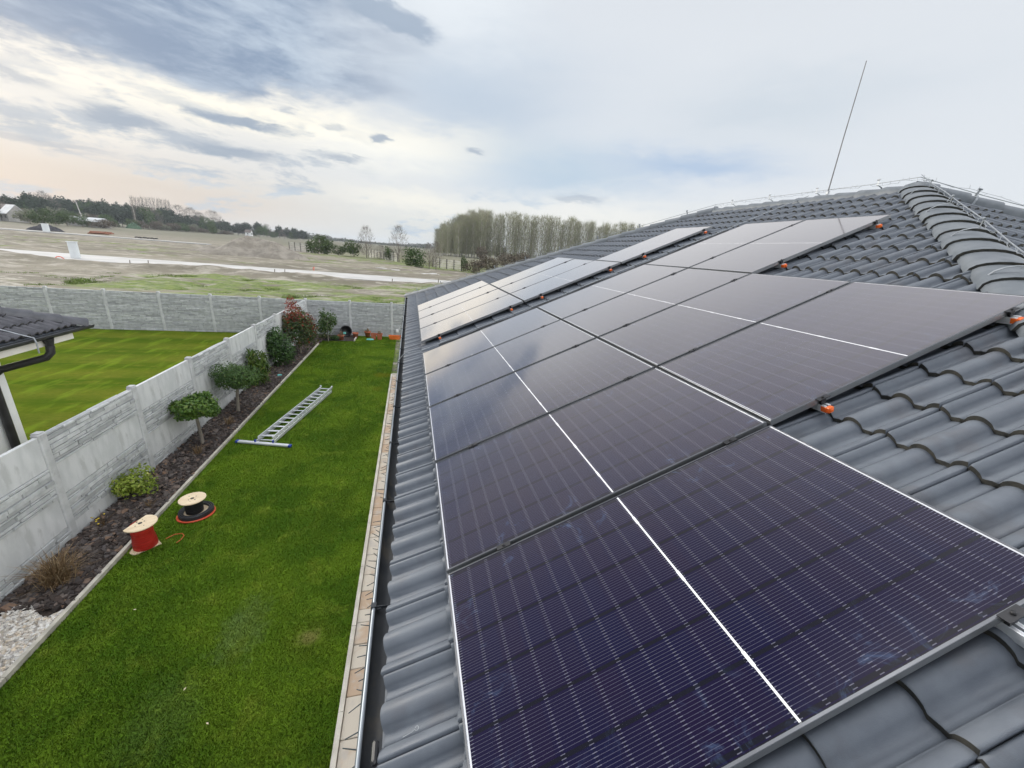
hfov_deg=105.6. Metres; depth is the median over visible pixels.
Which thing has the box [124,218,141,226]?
green shrub
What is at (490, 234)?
poplar
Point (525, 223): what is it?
poplar
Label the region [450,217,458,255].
poplar
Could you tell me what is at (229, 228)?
dark tree
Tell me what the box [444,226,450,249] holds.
poplar
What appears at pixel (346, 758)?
paving
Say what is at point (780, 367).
solar panel
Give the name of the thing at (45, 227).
utility kiosk
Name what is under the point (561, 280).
solar panel
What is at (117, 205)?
dark tree
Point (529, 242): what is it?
poplar
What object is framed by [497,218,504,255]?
poplar
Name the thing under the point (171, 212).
dark tree
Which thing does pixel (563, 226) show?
poplar
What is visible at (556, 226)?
poplar
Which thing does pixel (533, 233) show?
poplar
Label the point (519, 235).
poplar
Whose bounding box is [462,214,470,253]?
poplar
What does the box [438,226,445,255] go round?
poplar
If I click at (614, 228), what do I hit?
poplar
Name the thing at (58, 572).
dry grass
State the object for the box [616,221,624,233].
poplar
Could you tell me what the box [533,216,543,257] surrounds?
poplar
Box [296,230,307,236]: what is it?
dark tree
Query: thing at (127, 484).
lime shrub
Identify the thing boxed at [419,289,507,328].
solar panel
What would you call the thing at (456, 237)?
poplar
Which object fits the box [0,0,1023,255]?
sky
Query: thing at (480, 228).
poplar
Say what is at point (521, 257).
brown scrub
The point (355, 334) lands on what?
flower pot
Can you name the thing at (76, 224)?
house
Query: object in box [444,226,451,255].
poplar
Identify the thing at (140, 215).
dark tree
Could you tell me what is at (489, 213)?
poplar
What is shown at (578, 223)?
poplar
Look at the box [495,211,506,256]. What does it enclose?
poplar
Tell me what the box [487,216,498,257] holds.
poplar
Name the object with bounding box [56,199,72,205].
dark tree
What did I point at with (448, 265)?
slab fence
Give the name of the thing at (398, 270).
farm track
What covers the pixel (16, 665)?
lawn edging
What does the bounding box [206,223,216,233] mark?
green shrub
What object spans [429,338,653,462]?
solar panel
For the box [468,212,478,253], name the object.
poplar
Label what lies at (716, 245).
solar panel
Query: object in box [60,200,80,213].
dark tree
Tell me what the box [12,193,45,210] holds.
dark tree
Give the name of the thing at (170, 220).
dark tree
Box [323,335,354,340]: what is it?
back bed
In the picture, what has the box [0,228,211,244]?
site track
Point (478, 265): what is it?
brown scrub
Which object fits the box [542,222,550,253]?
poplar
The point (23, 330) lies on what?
house
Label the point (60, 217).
green shrub
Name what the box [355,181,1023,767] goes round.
house
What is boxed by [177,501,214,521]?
cable coil
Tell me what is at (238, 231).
dark tree
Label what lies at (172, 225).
brown scrub
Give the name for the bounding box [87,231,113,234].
pipe pile
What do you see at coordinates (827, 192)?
lightning rod
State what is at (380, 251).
bare tree
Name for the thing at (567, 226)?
poplar
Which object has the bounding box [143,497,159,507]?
dry plant
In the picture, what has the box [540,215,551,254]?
poplar
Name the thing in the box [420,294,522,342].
solar panel
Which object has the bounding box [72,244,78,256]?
door
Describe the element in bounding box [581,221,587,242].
poplar
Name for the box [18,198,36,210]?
dark tree
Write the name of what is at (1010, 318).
mounting rail
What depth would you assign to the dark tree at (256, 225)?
469.18 m
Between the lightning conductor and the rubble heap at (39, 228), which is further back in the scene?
the rubble heap at (39, 228)
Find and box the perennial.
[330,334,339,339]
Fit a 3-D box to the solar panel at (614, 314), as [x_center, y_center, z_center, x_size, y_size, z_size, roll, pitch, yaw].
[1.596,-0.986,4.532,1.818,0.034,1.017,-23,23,-6]
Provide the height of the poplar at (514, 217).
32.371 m
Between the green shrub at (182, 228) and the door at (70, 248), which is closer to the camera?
the door at (70, 248)
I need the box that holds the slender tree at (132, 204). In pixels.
[129,196,136,220]
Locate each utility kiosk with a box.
[41,223,49,231]
[65,241,80,257]
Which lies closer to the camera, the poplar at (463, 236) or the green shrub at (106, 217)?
the poplar at (463, 236)
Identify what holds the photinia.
on the bark mulch
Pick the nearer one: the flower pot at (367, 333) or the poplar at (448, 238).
the flower pot at (367, 333)
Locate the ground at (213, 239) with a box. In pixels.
[0,218,518,373]
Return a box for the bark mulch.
[0,333,326,616]
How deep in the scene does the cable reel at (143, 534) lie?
5.84 m
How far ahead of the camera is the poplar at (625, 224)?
249.41 m
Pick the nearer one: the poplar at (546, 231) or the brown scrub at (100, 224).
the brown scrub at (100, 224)
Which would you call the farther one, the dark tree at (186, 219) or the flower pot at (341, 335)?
the dark tree at (186, 219)
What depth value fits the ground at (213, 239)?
190.04 m
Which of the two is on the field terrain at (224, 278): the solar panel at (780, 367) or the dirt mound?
the dirt mound
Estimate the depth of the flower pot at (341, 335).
19.10 m
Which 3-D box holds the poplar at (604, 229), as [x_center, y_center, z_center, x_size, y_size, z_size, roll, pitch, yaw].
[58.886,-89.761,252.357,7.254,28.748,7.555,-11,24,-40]
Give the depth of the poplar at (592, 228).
248.35 m
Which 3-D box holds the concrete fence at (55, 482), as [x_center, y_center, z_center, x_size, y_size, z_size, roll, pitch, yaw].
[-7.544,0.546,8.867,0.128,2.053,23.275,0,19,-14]
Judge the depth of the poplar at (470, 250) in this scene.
245.78 m
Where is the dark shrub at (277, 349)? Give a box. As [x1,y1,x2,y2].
[266,326,296,365]
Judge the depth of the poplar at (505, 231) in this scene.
251.17 m
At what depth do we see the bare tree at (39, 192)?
409.95 m
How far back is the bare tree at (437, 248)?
82.31 m
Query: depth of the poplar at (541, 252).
253.18 m
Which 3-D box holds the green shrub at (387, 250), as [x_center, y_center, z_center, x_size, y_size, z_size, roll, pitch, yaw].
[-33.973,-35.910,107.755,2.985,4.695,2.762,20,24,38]
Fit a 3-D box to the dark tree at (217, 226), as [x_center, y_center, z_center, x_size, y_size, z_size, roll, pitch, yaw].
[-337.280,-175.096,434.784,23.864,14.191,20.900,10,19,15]
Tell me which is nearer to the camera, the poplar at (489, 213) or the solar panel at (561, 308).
the solar panel at (561, 308)
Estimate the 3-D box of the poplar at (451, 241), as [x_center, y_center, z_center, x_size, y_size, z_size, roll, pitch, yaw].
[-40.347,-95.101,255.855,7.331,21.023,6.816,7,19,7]
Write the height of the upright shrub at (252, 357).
1.310 m
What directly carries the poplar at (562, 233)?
on the ground at (213, 239)
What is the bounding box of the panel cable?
[439,230,728,345]
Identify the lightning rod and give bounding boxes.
[826,61,866,194]
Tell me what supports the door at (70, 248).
in the utility kiosk at (73, 249)
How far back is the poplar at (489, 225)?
254.56 m
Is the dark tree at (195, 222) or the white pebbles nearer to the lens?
the white pebbles
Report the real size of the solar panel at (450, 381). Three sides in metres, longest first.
1.818 x 1.017 x 0.034 m
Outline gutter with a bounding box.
[342,300,404,767]
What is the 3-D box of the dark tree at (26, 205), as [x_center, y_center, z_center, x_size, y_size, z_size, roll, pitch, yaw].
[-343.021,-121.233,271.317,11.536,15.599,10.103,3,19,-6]
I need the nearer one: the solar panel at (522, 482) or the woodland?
the solar panel at (522, 482)
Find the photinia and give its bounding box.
[282,297,320,352]
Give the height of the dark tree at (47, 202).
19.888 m
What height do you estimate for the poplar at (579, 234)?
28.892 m
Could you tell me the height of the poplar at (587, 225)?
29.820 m
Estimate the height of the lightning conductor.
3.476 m
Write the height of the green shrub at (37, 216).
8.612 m
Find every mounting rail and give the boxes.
[445,364,510,550]
[541,325,1023,647]
[582,308,833,413]
[672,272,1023,324]
[711,256,786,267]
[790,220,881,228]
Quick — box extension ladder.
[235,385,332,446]
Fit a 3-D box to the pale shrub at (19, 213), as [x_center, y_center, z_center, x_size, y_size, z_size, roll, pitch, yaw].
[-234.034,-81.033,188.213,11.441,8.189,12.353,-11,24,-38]
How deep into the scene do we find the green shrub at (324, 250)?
113.96 m
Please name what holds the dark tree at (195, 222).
on the ground at (213, 239)
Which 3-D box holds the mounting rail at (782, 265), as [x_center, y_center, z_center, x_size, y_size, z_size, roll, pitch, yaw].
[2.634,-1.588,5.163,0.117,0.214,2.212,0,19,-14]
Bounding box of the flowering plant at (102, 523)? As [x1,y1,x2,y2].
[90,510,113,525]
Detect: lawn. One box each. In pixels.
[0,329,239,439]
[0,336,395,767]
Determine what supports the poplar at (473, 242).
on the ground at (213, 239)
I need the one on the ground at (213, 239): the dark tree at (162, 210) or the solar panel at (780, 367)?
the dark tree at (162, 210)
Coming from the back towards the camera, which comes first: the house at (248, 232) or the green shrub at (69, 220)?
the house at (248, 232)
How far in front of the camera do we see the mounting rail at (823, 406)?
2.09 m
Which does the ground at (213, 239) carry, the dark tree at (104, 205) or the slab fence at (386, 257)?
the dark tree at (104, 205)
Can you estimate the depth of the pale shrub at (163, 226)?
327.54 m
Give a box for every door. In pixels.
[67,244,74,256]
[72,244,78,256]
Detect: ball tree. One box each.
[167,391,222,443]
[208,360,262,410]
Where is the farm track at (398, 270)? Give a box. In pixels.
[375,266,438,274]
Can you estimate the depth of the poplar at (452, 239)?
250.59 m
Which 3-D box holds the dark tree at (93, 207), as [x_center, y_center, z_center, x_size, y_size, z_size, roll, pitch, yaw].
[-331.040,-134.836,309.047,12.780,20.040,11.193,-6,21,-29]
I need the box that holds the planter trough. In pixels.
[389,335,400,339]
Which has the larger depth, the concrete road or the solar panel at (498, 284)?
the concrete road
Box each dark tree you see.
[0,194,24,208]
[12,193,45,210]
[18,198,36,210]
[20,199,31,209]
[36,197,56,211]
[55,196,73,203]
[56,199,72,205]
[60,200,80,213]
[84,201,105,217]
[94,205,112,216]
[97,201,116,209]
[108,207,120,220]
[110,202,121,222]
[117,208,139,221]
[119,203,131,209]
[124,207,143,220]
[150,207,168,229]
[153,212,169,229]
[161,213,177,223]
[166,210,181,216]
[176,215,192,225]
[190,219,202,231]
[201,222,222,229]
[218,223,232,230]
[220,222,230,230]
[232,226,243,234]
[233,222,242,230]
[240,223,252,230]
[253,222,262,230]
[275,225,282,235]
[283,227,291,237]
[291,227,297,234]
[292,234,305,239]
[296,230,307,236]
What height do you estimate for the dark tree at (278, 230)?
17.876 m
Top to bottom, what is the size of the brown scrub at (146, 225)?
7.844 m
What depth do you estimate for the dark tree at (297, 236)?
475.55 m
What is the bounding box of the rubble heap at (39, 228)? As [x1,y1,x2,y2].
[25,224,63,231]
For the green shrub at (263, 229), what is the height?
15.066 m
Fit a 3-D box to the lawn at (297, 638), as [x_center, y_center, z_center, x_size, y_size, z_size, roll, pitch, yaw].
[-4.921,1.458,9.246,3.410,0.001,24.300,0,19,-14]
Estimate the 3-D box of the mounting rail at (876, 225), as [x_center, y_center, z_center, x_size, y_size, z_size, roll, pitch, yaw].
[3.771,-2.065,5.289,0.117,0.214,2.212,0,19,-14]
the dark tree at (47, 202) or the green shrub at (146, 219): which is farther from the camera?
the green shrub at (146, 219)
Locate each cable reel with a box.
[123,515,161,554]
[178,492,208,515]
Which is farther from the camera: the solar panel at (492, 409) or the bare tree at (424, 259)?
the bare tree at (424, 259)
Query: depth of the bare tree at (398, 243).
99.71 m
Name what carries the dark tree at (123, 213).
on the ground at (213, 239)
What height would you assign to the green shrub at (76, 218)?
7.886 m
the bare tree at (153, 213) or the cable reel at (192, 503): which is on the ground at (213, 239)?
the bare tree at (153, 213)
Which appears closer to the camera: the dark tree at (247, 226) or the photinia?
the photinia
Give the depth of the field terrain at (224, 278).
39.90 m
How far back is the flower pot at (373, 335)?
19.75 m
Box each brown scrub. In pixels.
[85,219,117,228]
[130,219,149,228]
[149,220,162,229]
[165,222,180,230]
[462,260,485,273]
[475,245,488,259]
[478,255,500,269]
[495,253,516,266]
[510,251,530,263]
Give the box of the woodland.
[119,221,511,254]
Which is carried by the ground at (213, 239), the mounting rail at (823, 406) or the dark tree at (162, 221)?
the dark tree at (162, 221)
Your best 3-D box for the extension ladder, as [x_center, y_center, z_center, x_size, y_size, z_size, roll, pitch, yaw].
[-5.902,0.743,10.776,1.302,0.185,3.816,3,19,-4]
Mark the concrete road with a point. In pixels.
(110, 259)
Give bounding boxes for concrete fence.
[0,286,403,336]
[0,298,306,601]
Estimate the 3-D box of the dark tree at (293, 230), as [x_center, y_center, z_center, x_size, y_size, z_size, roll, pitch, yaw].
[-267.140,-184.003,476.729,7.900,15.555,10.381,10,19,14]
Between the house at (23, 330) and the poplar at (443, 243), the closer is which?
the house at (23, 330)
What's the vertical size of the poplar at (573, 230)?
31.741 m
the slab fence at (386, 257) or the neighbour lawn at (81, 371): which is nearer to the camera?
the neighbour lawn at (81, 371)
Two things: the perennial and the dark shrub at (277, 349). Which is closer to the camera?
the dark shrub at (277, 349)
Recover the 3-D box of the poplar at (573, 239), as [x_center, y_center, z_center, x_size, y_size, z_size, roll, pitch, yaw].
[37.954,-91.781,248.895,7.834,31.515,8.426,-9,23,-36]
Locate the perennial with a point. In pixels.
(334, 337)
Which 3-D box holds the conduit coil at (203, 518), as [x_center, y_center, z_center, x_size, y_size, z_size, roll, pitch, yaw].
[-5.465,2.232,6.739,0.542,0.038,0.542,0,19,-14]
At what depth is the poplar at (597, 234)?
250.26 m
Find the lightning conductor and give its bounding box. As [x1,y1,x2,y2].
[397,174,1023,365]
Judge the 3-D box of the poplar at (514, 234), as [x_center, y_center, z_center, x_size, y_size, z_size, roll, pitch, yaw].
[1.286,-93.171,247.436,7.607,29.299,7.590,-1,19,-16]
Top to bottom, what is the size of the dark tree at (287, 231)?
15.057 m
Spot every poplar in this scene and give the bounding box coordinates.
[436,231,442,251]
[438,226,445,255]
[439,225,445,255]
[442,223,448,255]
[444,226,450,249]
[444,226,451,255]
[448,225,454,255]
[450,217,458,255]
[450,225,457,255]
[451,223,459,253]
[453,221,461,256]
[454,222,462,253]
[457,215,465,256]
[460,217,467,256]
[461,221,470,257]
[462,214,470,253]
[465,210,475,256]
[466,216,477,257]
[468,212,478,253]
[469,217,479,257]
[475,207,487,258]
[476,215,482,257]
[480,208,491,254]
[481,217,490,254]
[483,210,493,248]
[484,212,493,257]
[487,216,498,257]
[492,213,500,255]
[492,217,500,257]
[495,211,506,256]
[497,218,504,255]
[502,211,510,257]
[504,211,513,256]
[508,210,517,254]
[510,216,518,259]
[513,213,522,254]
[514,221,523,256]
[518,219,524,255]
[520,211,531,254]
[520,215,529,257]
[525,219,533,254]
[526,214,534,252]
[529,220,539,257]
[530,215,538,255]
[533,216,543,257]
[538,215,547,255]
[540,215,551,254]
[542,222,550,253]
[546,217,556,252]
[549,215,561,252]
[553,222,561,251]
[557,220,565,249]
[559,221,566,249]
[562,221,572,248]
[566,215,575,247]
[566,216,577,248]
[567,218,578,245]
[573,221,582,245]
[574,222,584,244]
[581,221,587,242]
[582,221,591,243]
[586,220,596,241]
[593,227,602,238]
[601,224,607,237]
[610,222,618,234]
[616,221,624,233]
[621,222,629,231]
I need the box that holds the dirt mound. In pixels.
[201,235,308,259]
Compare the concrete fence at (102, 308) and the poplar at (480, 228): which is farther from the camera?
the poplar at (480, 228)
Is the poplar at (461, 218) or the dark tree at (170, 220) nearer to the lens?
the poplar at (461, 218)
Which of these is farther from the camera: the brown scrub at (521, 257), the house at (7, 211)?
the house at (7, 211)
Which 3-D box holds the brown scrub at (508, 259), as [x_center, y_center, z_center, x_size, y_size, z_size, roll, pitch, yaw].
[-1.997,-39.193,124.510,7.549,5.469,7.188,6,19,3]
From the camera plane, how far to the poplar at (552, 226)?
249.07 m
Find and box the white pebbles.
[0,605,63,676]
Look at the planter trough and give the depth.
20.11 m
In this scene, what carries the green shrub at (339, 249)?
on the ground at (213, 239)
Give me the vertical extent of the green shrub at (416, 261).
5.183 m
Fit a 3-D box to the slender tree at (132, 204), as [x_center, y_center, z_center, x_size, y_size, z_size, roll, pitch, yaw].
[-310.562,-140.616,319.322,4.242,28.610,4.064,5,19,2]
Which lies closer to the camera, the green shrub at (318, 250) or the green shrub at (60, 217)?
the green shrub at (318, 250)
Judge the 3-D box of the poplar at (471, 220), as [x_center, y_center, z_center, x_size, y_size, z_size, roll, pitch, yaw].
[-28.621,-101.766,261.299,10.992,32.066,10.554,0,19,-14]
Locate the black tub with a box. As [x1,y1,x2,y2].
[340,325,351,336]
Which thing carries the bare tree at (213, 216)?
on the ground at (213, 239)
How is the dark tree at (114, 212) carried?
on the ground at (213, 239)
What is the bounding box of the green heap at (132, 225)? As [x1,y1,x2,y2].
[126,222,141,228]
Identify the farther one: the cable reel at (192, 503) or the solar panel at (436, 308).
the solar panel at (436, 308)
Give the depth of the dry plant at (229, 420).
9.81 m
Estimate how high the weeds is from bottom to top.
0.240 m
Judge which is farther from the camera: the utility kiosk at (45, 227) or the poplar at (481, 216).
the poplar at (481, 216)
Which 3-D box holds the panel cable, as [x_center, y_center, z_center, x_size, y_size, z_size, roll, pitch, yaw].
[1.238,-1.583,6.240,4.724,2.086,0.125,0,19,-14]
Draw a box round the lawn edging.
[0,343,318,687]
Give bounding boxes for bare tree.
[32,189,52,198]
[39,194,61,208]
[144,207,164,223]
[169,204,186,214]
[180,207,199,231]
[200,210,223,222]
[357,225,375,257]
[373,244,387,258]
[388,224,409,261]
[422,242,435,267]
[429,241,441,267]
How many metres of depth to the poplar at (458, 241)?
243.37 m
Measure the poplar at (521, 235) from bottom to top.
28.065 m
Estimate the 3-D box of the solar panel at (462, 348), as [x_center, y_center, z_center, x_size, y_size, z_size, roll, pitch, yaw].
[-0.342,-0.619,5.297,1.818,0.034,1.017,-23,23,-6]
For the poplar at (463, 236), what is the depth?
249.81 m
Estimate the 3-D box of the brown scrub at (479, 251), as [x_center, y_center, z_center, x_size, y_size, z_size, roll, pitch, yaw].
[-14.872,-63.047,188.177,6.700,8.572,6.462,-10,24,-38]
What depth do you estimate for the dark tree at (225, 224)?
444.46 m
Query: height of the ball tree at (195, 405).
1.235 m
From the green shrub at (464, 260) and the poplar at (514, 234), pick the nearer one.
the green shrub at (464, 260)
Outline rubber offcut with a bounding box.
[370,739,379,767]
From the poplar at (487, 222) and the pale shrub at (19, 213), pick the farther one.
the poplar at (487, 222)
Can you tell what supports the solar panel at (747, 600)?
attached to the mounting rail at (1011, 626)
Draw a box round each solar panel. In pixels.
[418,281,487,310]
[418,284,497,318]
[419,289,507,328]
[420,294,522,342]
[423,308,559,374]
[425,320,595,406]
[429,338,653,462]
[435,367,766,573]
[447,425,1023,767]
[490,257,573,288]
[499,259,593,293]
[510,260,619,301]
[538,264,686,320]
[562,268,749,338]
[597,226,711,263]
[599,273,850,368]
[647,220,804,267]
[659,281,1023,424]
[690,214,890,273]
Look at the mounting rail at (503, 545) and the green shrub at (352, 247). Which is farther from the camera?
the green shrub at (352, 247)
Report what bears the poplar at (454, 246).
on the ground at (213, 239)
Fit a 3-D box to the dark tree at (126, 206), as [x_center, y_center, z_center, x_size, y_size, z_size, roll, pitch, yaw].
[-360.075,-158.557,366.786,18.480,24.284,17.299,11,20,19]
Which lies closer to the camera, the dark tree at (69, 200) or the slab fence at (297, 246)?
the slab fence at (297, 246)
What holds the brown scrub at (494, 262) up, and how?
on the ground at (213, 239)
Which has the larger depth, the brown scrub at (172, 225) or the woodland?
the woodland
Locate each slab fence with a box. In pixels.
[289,242,312,251]
[368,249,397,261]
[432,257,461,270]
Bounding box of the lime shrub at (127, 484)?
[108,463,158,499]
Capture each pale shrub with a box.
[12,208,41,223]
[47,206,68,212]
[155,221,167,229]
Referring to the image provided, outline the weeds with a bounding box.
[0,271,407,302]
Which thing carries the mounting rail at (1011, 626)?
attached to the house at (941, 429)
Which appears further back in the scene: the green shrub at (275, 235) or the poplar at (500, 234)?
the green shrub at (275, 235)
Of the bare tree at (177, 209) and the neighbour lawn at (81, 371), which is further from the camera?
the bare tree at (177, 209)
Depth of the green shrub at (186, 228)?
357.77 m
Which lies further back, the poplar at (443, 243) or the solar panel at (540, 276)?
the poplar at (443, 243)
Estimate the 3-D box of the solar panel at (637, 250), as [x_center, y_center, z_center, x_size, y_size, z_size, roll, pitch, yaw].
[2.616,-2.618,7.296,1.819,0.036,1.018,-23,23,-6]
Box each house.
[0,204,28,222]
[0,306,93,454]
[66,216,111,228]
[244,229,252,235]
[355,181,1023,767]
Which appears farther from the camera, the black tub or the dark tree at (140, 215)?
the dark tree at (140, 215)
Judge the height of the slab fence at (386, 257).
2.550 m
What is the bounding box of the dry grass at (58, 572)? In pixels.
[2,538,103,599]
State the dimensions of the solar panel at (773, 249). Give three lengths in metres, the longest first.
1.819 x 1.017 x 0.034 m
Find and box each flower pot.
[337,331,343,339]
[352,332,358,337]
[364,328,370,336]
[371,333,376,339]
[377,331,382,339]
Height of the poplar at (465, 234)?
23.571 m
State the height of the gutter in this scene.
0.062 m
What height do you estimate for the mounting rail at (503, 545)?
0.214 m
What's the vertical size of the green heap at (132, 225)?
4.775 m
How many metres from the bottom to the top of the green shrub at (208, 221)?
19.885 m
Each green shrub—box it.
[22,208,59,223]
[38,208,70,225]
[54,213,75,225]
[58,208,74,215]
[70,213,91,226]
[73,203,90,215]
[98,214,116,225]
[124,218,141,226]
[137,207,156,228]
[171,225,185,230]
[174,222,190,231]
[198,216,215,232]
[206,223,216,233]
[255,225,268,236]
[269,231,277,237]
[305,234,333,253]
[319,240,333,254]
[331,245,346,254]
[342,239,361,256]
[383,246,394,259]
[402,246,427,267]
[461,255,467,271]
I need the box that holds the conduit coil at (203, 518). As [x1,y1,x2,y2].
[176,506,215,522]
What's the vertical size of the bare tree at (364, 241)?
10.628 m
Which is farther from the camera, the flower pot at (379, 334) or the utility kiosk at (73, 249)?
the utility kiosk at (73, 249)
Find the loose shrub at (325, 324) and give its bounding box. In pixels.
[316,308,336,340]
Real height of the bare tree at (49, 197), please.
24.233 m
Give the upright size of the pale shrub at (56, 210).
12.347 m
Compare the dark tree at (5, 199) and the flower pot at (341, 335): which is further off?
the dark tree at (5, 199)
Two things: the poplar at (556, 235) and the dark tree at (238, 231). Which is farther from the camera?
the dark tree at (238, 231)
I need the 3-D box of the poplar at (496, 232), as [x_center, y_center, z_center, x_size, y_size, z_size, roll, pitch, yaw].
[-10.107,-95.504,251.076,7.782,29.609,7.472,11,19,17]
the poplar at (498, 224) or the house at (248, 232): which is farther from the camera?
the house at (248, 232)
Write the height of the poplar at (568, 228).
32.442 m
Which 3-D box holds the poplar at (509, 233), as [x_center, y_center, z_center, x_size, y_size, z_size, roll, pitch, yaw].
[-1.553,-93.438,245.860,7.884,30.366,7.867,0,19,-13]
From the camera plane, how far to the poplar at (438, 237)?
255.73 m
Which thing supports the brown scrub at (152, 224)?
on the ground at (213, 239)
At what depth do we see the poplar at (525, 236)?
254.19 m
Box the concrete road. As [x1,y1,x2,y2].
[0,249,449,282]
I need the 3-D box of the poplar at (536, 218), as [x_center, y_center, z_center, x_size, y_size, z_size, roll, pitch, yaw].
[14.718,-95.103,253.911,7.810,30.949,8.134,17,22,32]
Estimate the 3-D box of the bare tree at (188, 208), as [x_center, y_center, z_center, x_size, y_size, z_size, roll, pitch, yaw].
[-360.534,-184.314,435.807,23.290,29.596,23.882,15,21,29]
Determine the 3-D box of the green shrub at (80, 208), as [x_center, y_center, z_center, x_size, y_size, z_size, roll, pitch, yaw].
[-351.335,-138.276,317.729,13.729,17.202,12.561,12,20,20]
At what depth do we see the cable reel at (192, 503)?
6.61 m
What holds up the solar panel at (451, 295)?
attached to the mounting rail
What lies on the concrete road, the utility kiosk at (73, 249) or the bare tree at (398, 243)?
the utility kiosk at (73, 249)
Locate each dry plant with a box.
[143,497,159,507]
[189,443,205,455]
[219,415,233,424]
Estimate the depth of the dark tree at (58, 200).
396.34 m
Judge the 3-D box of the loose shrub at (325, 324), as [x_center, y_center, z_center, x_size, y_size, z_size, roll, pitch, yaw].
[-8.837,-2.863,18.570,0.957,1.632,0.838,-7,22,-31]
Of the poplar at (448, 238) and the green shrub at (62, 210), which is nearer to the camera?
the poplar at (448, 238)
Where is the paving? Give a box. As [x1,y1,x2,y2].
[336,374,396,767]
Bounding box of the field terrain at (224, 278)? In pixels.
[0,230,498,303]
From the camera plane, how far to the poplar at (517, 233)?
250.89 m
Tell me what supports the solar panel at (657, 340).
on the mounting rail at (1010, 318)
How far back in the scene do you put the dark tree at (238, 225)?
458.03 m
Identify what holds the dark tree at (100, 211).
on the ground at (213, 239)
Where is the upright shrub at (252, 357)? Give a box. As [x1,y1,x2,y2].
[245,348,271,385]

